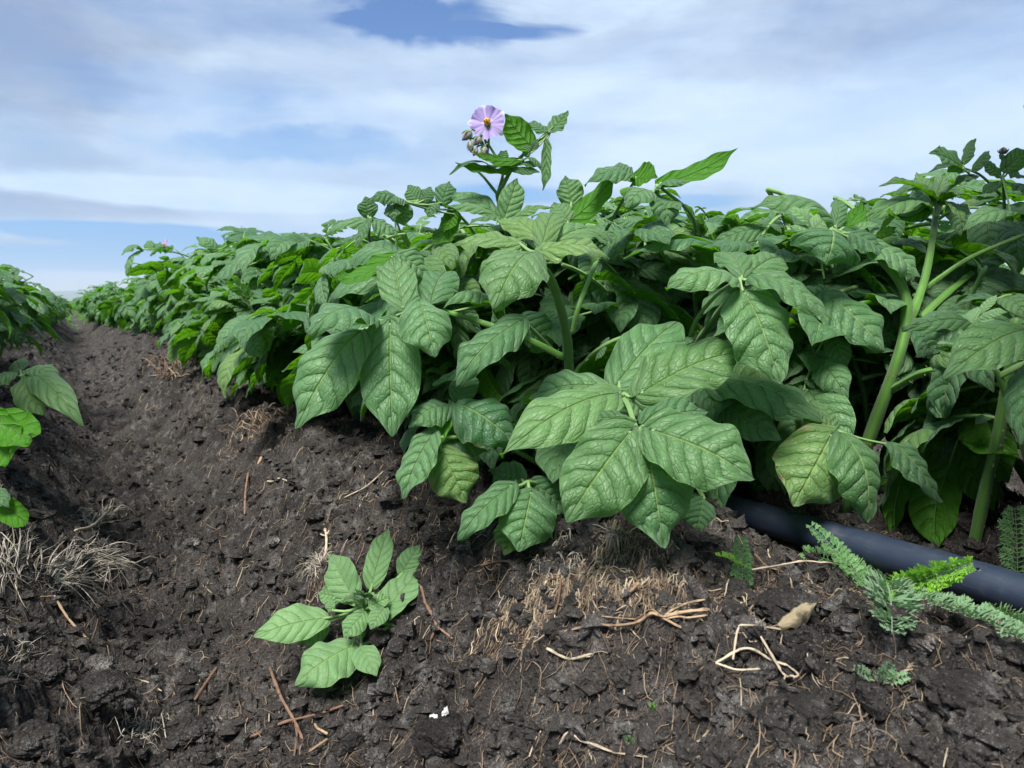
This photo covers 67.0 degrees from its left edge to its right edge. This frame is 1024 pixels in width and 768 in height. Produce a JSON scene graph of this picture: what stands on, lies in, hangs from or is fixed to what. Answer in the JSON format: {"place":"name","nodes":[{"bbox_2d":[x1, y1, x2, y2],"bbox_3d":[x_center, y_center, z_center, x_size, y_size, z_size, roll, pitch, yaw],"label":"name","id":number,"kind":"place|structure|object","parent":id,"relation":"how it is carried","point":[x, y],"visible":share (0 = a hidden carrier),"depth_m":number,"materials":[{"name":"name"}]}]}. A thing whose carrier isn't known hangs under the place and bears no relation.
{"place":"outdoors","nodes":[
{"label":"outdoors","id":0,"kind":"place"},
{"bbox_2d":[51,289,113,301],"bbox_3d":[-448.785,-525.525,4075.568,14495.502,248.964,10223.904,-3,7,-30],"label":"hills","id":1,"kind":"structure","parent":0,"point":[70,295],"depth_m":6652.32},
{"bbox_2d":[0,302,1023,767],"bbox_3d":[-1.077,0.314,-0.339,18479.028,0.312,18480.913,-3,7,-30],"label":"ground","id":2,"kind":"structure","parent":0,"point":[86,338],"depth_m":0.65,"materials":[{"name":"soil"}]},
{"bbox_2d":[0,280,18,338],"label":"potato plant","id":3,"kind":"object","parent":2,"relation":"on","point":[3,293],"visible":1,"depth_m":1.67,"materials":[{"name":"green plant"}]},
{"bbox_2d":[0,521,61,610],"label":"root tuft","id":4,"kind":"object","parent":2,"relation":"on","point":[15,550],"visible":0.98,"depth_m":0.69,"materials":[{"name":"plant"}]},
{"bbox_2d":[0,264,65,358],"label":"potato plant","id":5,"kind":"object","parent":2,"relation":"on","point":[28,298],"visible":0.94,"depth_m":1.88,"materials":[{"name":"green plant"}]},
{"bbox_2d":[2,719,68,760],"bbox_3d":[-0.277,0.203,0.441,0.030,0.018,0.038,4,7,33],"label":"soil clod","id":6,"kind":"object","parent":2,"relation":"on","point":[30,737],"visible":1,"depth_m":0.44,"materials":[{"name":"soil"}]},
{"bbox_2d":[0,624,77,691],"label":"root tuft","id":7,"kind":"object","parent":2,"relation":"on","point":[23,643],"visible":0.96,"depth_m":0.50,"materials":[{"name":"plant"}]},
{"bbox_2d":[0,358,83,527],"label":"potato plant","id":8,"kind":"object","parent":2,"relation":"on","point":[33,389],"visible":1,"depth_m":0.84,"materials":[{"name":"green plant"}]},
{"bbox_2d":[26,304,58,330],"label":"potato plant","id":9,"kind":"object","parent":2,"relation":"on","point":[47,314],"visible":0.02,"depth_m":4.29,"materials":[{"name":"green plant"}]},
{"bbox_2d":[31,654,67,684],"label":"soil clod","id":10,"kind":"object","parent":2,"relation":"on","point":[50,669],"visible":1,"depth_m":0.51,"materials":[{"name":"soil"}]},
{"bbox_2d":[47,298,65,322],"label":"potato plant","id":11,"kind":"object","parent":2,"relation":"on","point":[60,307],"visible":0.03,"depth_m":5.32,"materials":[{"name":"green plant"}]},
{"bbox_2d":[51,295,65,324],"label":"potato plant","id":12,"kind":"object","parent":2,"relation":"on","point":[55,314],"visible":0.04,"depth_m":5.78,"materials":[{"name":"green plant"}]},
{"bbox_2d":[51,296,65,324],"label":"potato plant","id":13,"kind":"object","parent":2,"relation":"on","point":[58,302],"visible":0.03,"depth_m":6.05,"materials":[{"name":"green plant"}]},
{"bbox_2d":[40,595,88,638],"bbox_3d":[-0.381,0.200,0.665,0.042,0.039,0.010,1,6,5],"label":"dry straw","id":14,"kind":"object","parent":2,"relation":"on","point":[71,622],"visible":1,"depth_m":0.66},
{"bbox_2d":[57,298,72,323],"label":"potato plant","id":15,"kind":"object","parent":2,"relation":"on","point":[67,304],"visible":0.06,"depth_m":6.66,"materials":[{"name":"green plant"}]},
{"bbox_2d":[66,302,86,328],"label":"potato crop","id":16,"kind":"object","parent":2,"relation":"on","point":[68,318],"visible":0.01,"depth_m":12.05,"materials":[{"name":"green plant"}]},
{"bbox_2d":[73,295,97,322],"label":"potato plant","id":17,"kind":"object","parent":2,"relation":"on","point":[93,320],"visible":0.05,"depth_m":6.92,"materials":[{"name":"green plant"}]},
{"bbox_2d":[78,289,100,321],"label":"potato plant","id":18,"kind":"object","parent":2,"relation":"on","point":[97,317],"visible":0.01,"depth_m":6.65,"materials":[{"name":"green plant"}]},
{"bbox_2d":[25,522,159,605],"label":"root tuft","id":19,"kind":"object","parent":2,"relation":"on","point":[96,555],"visible":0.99,"depth_m":0.80,"materials":[{"name":"plant"}]},
{"bbox_2d":[74,290,119,324],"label":"potato plant","id":20,"kind":"object","parent":2,"relation":"on","point":[79,305],"visible":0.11,"depth_m":6.13,"materials":[{"name":"green plant"}]},
{"bbox_2d":[68,669,132,712],"bbox_3d":[-0.285,0.210,0.526,0.051,0.024,0.041,-3,7,-30],"label":"soil clod","id":21,"kind":"object","parent":2,"relation":"on","point":[102,688],"visible":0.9,"depth_m":0.52,"materials":[{"name":"soil"}]},
{"bbox_2d":[84,653,116,671],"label":"soil clod","id":22,"kind":"object","parent":2,"relation":"on","point":[95,661],"visible":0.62,"depth_m":0.59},
{"bbox_2d":[66,498,135,531],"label":"root tuft","id":23,"kind":"object","parent":2,"relation":"on","point":[107,519],"visible":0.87,"depth_m":1.05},
{"bbox_2d":[74,505,111,531],"bbox_3d":[-0.523,0.167,0.973,0.004,0.054,0.315,-2,6,-21],"label":"dry straw","id":24,"kind":"object","parent":23,"relation":"on","point":[93,524],"visible":0.98,"depth_m":0.94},
{"bbox_2d":[83,286,125,326],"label":"potato plant","id":25,"kind":"object","parent":2,"relation":"on","point":[111,320],"visible":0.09,"depth_m":5.39,"materials":[{"name":"green plant"}]},
{"bbox_2d":[87,285,124,321],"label":"potato plant","id":26,"kind":"object","parent":2,"relation":"on","point":[97,301],"visible":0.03,"depth_m":5.68,"materials":[{"name":"green plant"}]},
{"bbox_2d":[99,283,130,326],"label":"potato plant","id":27,"kind":"object","parent":2,"relation":"on","point":[111,295],"visible":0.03,"depth_m":4.94,"materials":[{"name":"green plant"}]},
{"bbox_2d":[94,281,136,328],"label":"potato plant","id":28,"kind":"object","parent":2,"relation":"on","point":[113,284],"visible":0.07,"depth_m":5.25,"materials":[{"name":"green plant"}]},
{"bbox_2d":[97,284,136,330],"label":"potato plant","id":29,"kind":"object","parent":2,"relation":"on","point":[132,322],"visible":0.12,"depth_m":4.65,"materials":[{"name":"green plant"}]},
{"bbox_2d":[99,281,159,333],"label":"potato plant","id":30,"kind":"object","parent":2,"relation":"on","point":[122,312],"visible":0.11,"depth_m":4.41,"materials":[{"name":"green plant"}]},
{"bbox_2d":[103,701,171,748],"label":"root tuft","id":31,"kind":"object","parent":2,"relation":"on","point":[144,725],"visible":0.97,"depth_m":0.56,"materials":[{"name":"plant"}]},
{"bbox_2d":[122,274,161,331],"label":"potato plant","id":32,"kind":"object","parent":2,"relation":"on","point":[128,298],"visible":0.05,"depth_m":4.24,"materials":[{"name":"green plant"}]},
{"bbox_2d":[125,274,163,333],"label":"potato plant","id":33,"kind":"object","parent":2,"relation":"on","point":[152,320],"visible":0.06,"depth_m":3.87,"materials":[{"name":"green plant"}]},
{"bbox_2d":[129,677,161,690],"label":"twig","id":34,"kind":"object","parent":2,"relation":"on","point":[143,681],"visible":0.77,"depth_m":0.64,"materials":[{"name":"wood"}]},
{"bbox_2d":[132,263,170,338],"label":"potato plant","id":35,"kind":"object","parent":2,"relation":"on","point":[145,293],"visible":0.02,"depth_m":3.46,"materials":[{"name":"green plant"}]},
{"bbox_2d":[135,265,189,334],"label":"potato plant","id":36,"kind":"object","parent":2,"relation":"on","point":[153,285],"visible":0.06,"depth_m":2.83,"materials":[{"name":"green plant"}]},
{"bbox_2d":[144,279,185,325],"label":"potato plant","id":37,"kind":"object","parent":2,"relation":"on","point":[169,321],"visible":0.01,"depth_m":3.03,"materials":[{"name":"green plant"}]},
{"bbox_2d":[135,351,195,380],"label":"root tuft","id":38,"kind":"object","parent":2,"relation":"on","point":[169,367],"visible":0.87,"depth_m":2.25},
{"bbox_2d":[121,226,241,320],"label":"potato plant","id":39,"kind":"object","parent":2,"relation":"on","point":[211,245],"visible":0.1,"depth_m":2.21,"materials":[{"name":"green plant"}]},
{"bbox_2d":[162,715,211,748],"bbox_3d":[-0.238,0.253,0.565,0.035,0.018,0.030,-3,7,-30],"label":"soil clod","id":40,"kind":"object","parent":2,"relation":"on","point":[188,729],"visible":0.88,"depth_m":0.56,"materials":[{"name":"soil"}]},
{"bbox_2d":[182,538,200,547],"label":"soil clod","id":41,"kind":"object","parent":2,"relation":"on","point":[197,541],"visible":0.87,"depth_m":0.94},
{"bbox_2d":[126,242,265,357],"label":"potato plant","id":42,"kind":"object","parent":2,"relation":"on","point":[154,267],"visible":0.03,"depth_m":2.06,"materials":[{"name":"green plant"}]},
{"bbox_2d":[161,276,241,358],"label":"potato plant","id":43,"kind":"object","parent":2,"relation":"on","point":[181,305],"visible":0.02,"depth_m":2.20,"materials":[{"name":"green plant"}]},
{"bbox_2d":[150,243,252,309],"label":"potato plant","id":44,"kind":"object","parent":2,"relation":"on","point":[177,296],"visible":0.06,"depth_m":2.26,"materials":[{"name":"green plant"}]},
{"bbox_2d":[157,281,249,372],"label":"potato plant","id":45,"kind":"object","parent":2,"relation":"on","point":[176,326],"visible":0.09,"depth_m":1.86,"materials":[{"name":"green plant"}]},
{"bbox_2d":[194,666,217,700],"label":"twig","id":46,"kind":"object","parent":2,"relation":"on","point":[208,679],"visible":1,"depth_m":0.63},
{"bbox_2d":[171,288,269,384],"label":"potato plant","id":47,"kind":"object","parent":2,"relation":"on","point":[214,322],"visible":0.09,"depth_m":1.58,"materials":[{"name":"green plant"}]},
{"bbox_2d":[192,275,293,397],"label":"potato plant","id":48,"kind":"object","parent":2,"relation":"on","point":[239,297],"visible":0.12,"depth_m":1.34,"materials":[{"name":"green plant"}]},
{"bbox_2d":[244,472,248,513],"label":"twig","id":49,"kind":"object","parent":2,"relation":"on","point":[247,477],"visible":1,"depth_m":0.98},
{"bbox_2d":[238,394,260,410],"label":"soil clod","id":50,"kind":"object","parent":2,"relation":"on","point":[248,402],"visible":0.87,"depth_m":1.35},
{"bbox_2d":[163,226,340,309],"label":"potato plant","id":51,"kind":"object","parent":2,"relation":"on","point":[218,263],"visible":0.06,"depth_m":1.65,"materials":[{"name":"green plant"}]},
{"bbox_2d":[222,402,296,435],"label":"root tuft","id":52,"kind":"object","parent":2,"relation":"on","point":[261,418],"visible":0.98,"depth_m":1.23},
{"bbox_2d":[265,535,280,546],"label":"soil clod","id":53,"kind":"object","parent":2,"relation":"on","point":[272,541],"visible":1,"depth_m":0.83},
{"bbox_2d":[226,705,343,755],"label":"twig","id":54,"kind":"object","parent":2,"relation":"on","point":[292,721],"visible":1,"depth_m":0.55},
{"bbox_2d":[269,667,303,739],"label":"twig","id":55,"kind":"object","parent":2,"relation":"on","point":[291,715],"visible":1,"depth_m":0.56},
{"bbox_2d":[216,292,362,416],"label":"potato plant","id":56,"kind":"object","parent":2,"relation":"on","point":[255,333],"visible":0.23,"depth_m":1.07,"materials":[{"name":"green plant"}]},
{"bbox_2d":[293,543,335,580],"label":"root tuft","id":57,"kind":"object","parent":2,"relation":"on","point":[313,565],"visible":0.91,"depth_m":0.74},
{"bbox_2d":[303,505,325,522],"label":"soil clod","id":58,"kind":"object","parent":2,"relation":"on","point":[313,513],"visible":1,"depth_m":0.81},
{"bbox_2d":[309,723,327,752],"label":"twig","id":59,"kind":"object","parent":2,"relation":"on","point":[321,742],"visible":1,"depth_m":0.54,"materials":[{"name":"beige wood"}]},
{"bbox_2d":[320,524,329,556],"bbox_3d":[-0.186,0.152,0.764,0.010,0.019,0.068,-2,6,-21],"label":"dry straw","id":60,"kind":"object","parent":2,"relation":"on","point":[326,536],"visible":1,"depth_m":0.75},
{"bbox_2d":[253,529,421,687],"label":"potato seedling","id":61,"kind":"object","parent":2,"relation":"on","point":[325,665],"visible":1,"depth_m":0.59,"materials":[{"name":"green plant"}]},
{"bbox_2d":[211,213,465,336],"bbox_3d":[-0.174,-0.116,1.226,0.579,0.346,0.507,0,6,2],"label":"potato plant","id":62,"kind":"object","parent":2,"relation":"on","point":[285,250],"visible":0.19,"depth_m":1.22,"materials":[{"name":"green plant"}]},
{"bbox_2d":[272,227,429,292],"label":"potato plant","id":63,"kind":"object","parent":2,"relation":"on","point":[288,279],"visible":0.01,"depth_m":1.27,"materials":[{"name":"green plant"}]},
{"bbox_2d":[345,471,382,497],"bbox_3d":[-0.153,0.105,0.802,0.040,0.026,0.007,-1,6,-11],"label":"dry straw","id":64,"kind":"object","parent":2,"relation":"on","point":[365,486],"visible":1,"depth_m":0.80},
{"bbox_2d":[280,297,448,416],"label":"potato plant","id":65,"kind":"object","parent":2,"relation":"on","point":[286,388],"visible":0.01,"depth_m":0.94,"materials":[{"name":"green plant"}]},
{"bbox_2d":[368,630,389,646],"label":"soil clod","id":66,"kind":"object","parent":2,"relation":"on","point":[377,638],"visible":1,"depth_m":0.58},
{"bbox_2d":[280,196,518,436],"bbox_3d":[-0.020,-0.063,0.924,0.491,0.286,0.767,-2,6,-18],"label":"potato plant","id":67,"kind":"object","parent":2,"relation":"on","point":[380,357],"visible":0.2,"depth_m":0.54,"materials":[{"name":"green plant"}]},
{"bbox_2d":[418,583,452,640],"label":"twig","id":68,"kind":"object","parent":2,"relation":"on","point":[430,612],"visible":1,"depth_m":0.56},
{"bbox_2d":[410,709,463,758],"bbox_3d":[-0.044,0.209,0.462,0.033,0.024,0.031,2,6,15],"label":"soil clod","id":69,"kind":"object","parent":2,"relation":"on","point":[440,736],"visible":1,"depth_m":0.45,"materials":[{"name":"soil"}]},
{"bbox_2d":[441,706,448,715],"bbox_3d":[-0.040,0.195,0.461,0.004,0.007,0.003,-3,7,-30],"label":"white flake","id":70,"kind":"object","parent":69,"relation":"on","point":[445,711],"visible":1,"depth_m":0.46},
{"bbox_2d":[390,328,593,476],"bbox_3d":[-0.003,-0.017,0.854,0.342,0.239,0.370,1,6,9],"label":"potato plant","id":71,"kind":"object","parent":2,"relation":"on","point":[525,368],"visible":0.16,"depth_m":0.76,"materials":[{"name":"green plant"}]},
{"bbox_2d":[481,560,507,566],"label":"twig","id":72,"kind":"object","parent":2,"relation":"on","point":[492,562],"visible":1,"depth_m":0.55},
{"bbox_2d":[0,335,1023,767],"bbox_3d":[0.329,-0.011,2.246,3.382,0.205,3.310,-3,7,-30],"label":"straw litter","id":73,"kind":"object","parent":2,"relation":"on","point":[580,574],"visible":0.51,"depth_m":0.46,"materials":[{"name":"plant"}]},
{"bbox_2d":[327,105,711,465],"bbox_3d":[0.071,-0.079,0.818,0.585,0.349,0.380,-10,12,-59],"label":"potato plant","id":74,"kind":"object","parent":2,"relation":"on","point":[439,251],"visible":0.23,"depth_m":0.65,"materials":[{"name":"green plant"}]},
{"bbox_2d":[548,617,561,625],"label":"soil clod","id":75,"kind":"object","parent":2,"relation":"on","point":[557,620],"visible":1,"depth_m":0.45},
{"bbox_2d":[525,528,587,580],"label":"root tuft","id":76,"kind":"object","parent":2,"relation":"on","point":[577,557],"visible":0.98,"depth_m":0.50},
{"bbox_2d":[554,578,561,613],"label":"twig","id":77,"kind":"object","parent":2,"relation":"on","point":[559,594],"visible":1,"depth_m":0.47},
{"bbox_2d":[546,647,592,659],"bbox_3d":[0.031,0.148,0.428,0.011,0.009,0.031,-3,7,-30],"label":"dry straw","id":78,"kind":"object","parent":2,"relation":"on","point":[552,651],"visible":1,"depth_m":0.42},
{"bbox_2d":[460,188,680,240],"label":"potato plant","id":79,"kind":"object","parent":2,"relation":"on","point":[672,191],"visible":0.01,"depth_m":1.21,"materials":[{"name":"green plant"}]},
{"bbox_2d":[563,592,578,607],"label":"soil clod","id":80,"kind":"object","parent":2,"relation":"on","point":[570,599],"visible":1,"depth_m":0.45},
{"bbox_2d":[559,731,648,757],"bbox_3d":[0.044,0.181,0.381,0.054,0.016,0.007,4,7,36],"label":"dry straw","id":81,"kind":"object","parent":2,"relation":"on","point":[587,742],"visible":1,"depth_m":0.38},
{"bbox_2d":[587,520,633,546],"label":"root tuft","id":82,"kind":"object","parent":2,"relation":"on","point":[608,532],"visible":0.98,"depth_m":0.47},
{"bbox_2d":[396,207,827,555],"bbox_3d":[0.072,-0.022,0.629,0.350,0.259,0.415,4,7,34],"label":"potato plant","id":83,"kind":"object","parent":2,"relation":"on","point":[601,450],"visible":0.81,"depth_m":0.52,"materials":[{"name":"green plant"}]},
{"bbox_2d":[623,732,634,743],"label":"weed seedling","id":84,"kind":"object","parent":2,"relation":"on","point":[628,738],"visible":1,"depth_m":0.38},
{"bbox_2d":[629,582,639,592],"bbox_3d":[0.069,0.114,0.435,0.006,0.006,0.004,-3,7,-30],"label":"dry straw","id":85,"kind":"object","parent":2,"relation":"on","point":[634,587],"visible":1,"depth_m":0.43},
{"bbox_2d":[564,599,709,630],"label":"dry stalk","id":86,"kind":"object","parent":2,"relation":"on","point":[672,615],"visible":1,"depth_m":0.41,"materials":[{"name":"beige plant"}]},
{"bbox_2d":[649,702,656,711],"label":"weed seedling","id":87,"kind":"object","parent":2,"relation":"on","point":[652,707],"visible":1,"depth_m":0.38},
{"bbox_2d":[499,234,814,456],"bbox_3d":[0.147,-0.031,0.755,0.350,0.252,0.343,-3,7,-30],"label":"potato plant","id":88,"kind":"object","parent":2,"relation":"on","point":[583,344],"visible":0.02,"depth_m":0.70,"materials":[{"name":"green plant"}]},
{"bbox_2d":[715,536,753,585],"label":"feathery weed","id":89,"kind":"object","parent":2,"relation":"on","point":[738,562],"visible":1,"depth_m":0.44,"materials":[{"name":"plant"}]},
{"bbox_2d":[724,614,766,640],"bbox_3d":[0.116,0.121,0.384,0.019,0.014,0.019,-3,7,-30],"label":"soil clod","id":90,"kind":"object","parent":2,"relation":"on","point":[742,619],"visible":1,"depth_m":0.38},
{"bbox_2d":[535,194,970,330],"bbox_3d":[0.214,-0.063,0.871,0.468,0.312,0.492,-3,7,-30],"label":"potato plant","id":91,"kind":"object","parent":2,"relation":"on","point":[648,312],"visible":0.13,"depth_m":0.68,"materials":[{"name":"green plant"}]},
{"bbox_2d":[715,624,798,679],"bbox_3d":[0.123,0.126,0.366,0.045,0.018,0.031,-3,7,-30],"label":"dry root","id":92,"kind":"object","parent":2,"relation":"on","point":[734,651],"visible":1,"depth_m":0.37,"materials":[{"name":"plant"}]},
{"bbox_2d":[754,553,782,571],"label":"twig","id":93,"kind":"object","parent":2,"relation":"on","point":[761,561],"visible":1,"depth_m":0.48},
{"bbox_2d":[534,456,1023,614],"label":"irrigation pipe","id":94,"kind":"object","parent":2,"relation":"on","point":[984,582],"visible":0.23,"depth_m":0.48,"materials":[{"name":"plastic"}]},
{"bbox_2d":[753,586,820,616],"bbox_3d":[0.148,0.118,0.417,0.042,0.014,0.027,-3,7,-30],"label":"soil clod","id":95,"kind":"object","parent":2,"relation":"on","point":[767,602],"visible":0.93,"depth_m":0.41,"materials":[{"name":"soil"}]},
{"bbox_2d":[743,560,841,571],"bbox_3d":[0.168,0.110,0.468,0.078,0.009,0.009,-3,7,-23],"label":"dry straw","id":96,"kind":"object","parent":2,"relation":"on","point":[789,563],"visible":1,"depth_m":0.47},
{"bbox_2d":[777,599,818,630],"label":"dead leaf","id":97,"kind":"object","parent":2,"relation":"on","point":[798,616],"visible":1,"depth_m":0.39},
{"bbox_2d":[785,690,828,718],"bbox_3d":[0.131,0.144,0.346,0.027,0.010,0.020,-3,7,-30],"label":"soil clod","id":98,"kind":"object","parent":2,"relation":"on","point":[803,703],"visible":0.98,"depth_m":0.34,"materials":[{"name":"soil"}]},
{"bbox_2d":[623,208,1004,507],"bbox_3d":[0.239,-0.031,0.706,0.370,0.267,0.337,-2,6,-15],"label":"potato plant","id":99,"kind":"object","parent":2,"relation":"on","point":[758,427],"visible":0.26,"depth_m":0.58,"materials":[{"name":"green plant"}]},
{"bbox_2d":[624,138,1023,541],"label":"potato plant","id":100,"kind":"object","parent":2,"relation":"on","point":[819,452],"visible":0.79,"depth_m":0.55,"materials":[{"name":"green plant"}]},
{"bbox_2d":[853,662,910,684],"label":"weed seedling","id":101,"kind":"object","parent":2,"relation":"on","point":[890,674],"visible":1,"depth_m":0.34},
{"bbox_2d":[796,255,1023,492],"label":"potato plant","id":102,"kind":"object","parent":2,"relation":"on","point":[942,394],"visible":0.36,"depth_m":0.56,"materials":[{"name":"green plant"}]},
{"bbox_2d":[800,521,1023,641],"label":"feathery weed","id":103,"kind":"object","parent":2,"relation":"on","point":[904,595],"visible":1,"depth_m":0.39,"materials":[{"name":"plant"}]},
{"bbox_2d":[902,631,936,654],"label":"soil clod","id":104,"kind":"object","parent":2,"relation":"on","point":[925,644],"visible":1,"depth_m":0.35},
{"bbox_2d":[915,210,951,246],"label":"potato plant","id":105,"kind":"object","parent":2,"relation":"on","point":[944,226],"visible":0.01,"depth_m":1.39,"materials":[{"name":"green plant"}]},
{"bbox_2d":[879,295,1023,546],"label":"potato plant","id":106,"kind":"object","parent":2,"relation":"on","point":[956,475],"visible":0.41,"depth_m":0.56,"materials":[{"name":"green plant"}]},
{"bbox_2d":[903,226,1023,372],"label":"potato plant","id":107,"kind":"object","parent":2,"relation":"on","point":[916,233],"depth_m":1.27,"materials":[{"name":"green plant"}]},
{"bbox_2d":[923,669,1004,710],"bbox_3d":[0.190,0.129,0.327,0.037,0.013,0.029,-3,7,-30],"label":"soil clod","id":108,"kind":"object","parent":2,"relation":"on","point":[963,689],"visible":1,"depth_m":0.32,"materials":[{"name":"soil"}]},
{"bbox_2d":[996,505,1023,573],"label":"feathery weed","id":109,"kind":"object","parent":2,"relation":"on","point":[1007,527],"visible":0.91,"depth_m":0.47,"materials":[{"name":"plant"}]},
{"bbox_2d":[0,0,1023,290],"label":"sky","id":110,"kind":"structure","parent":0,"point":[124,123],"materials":[{"name":"blue"}]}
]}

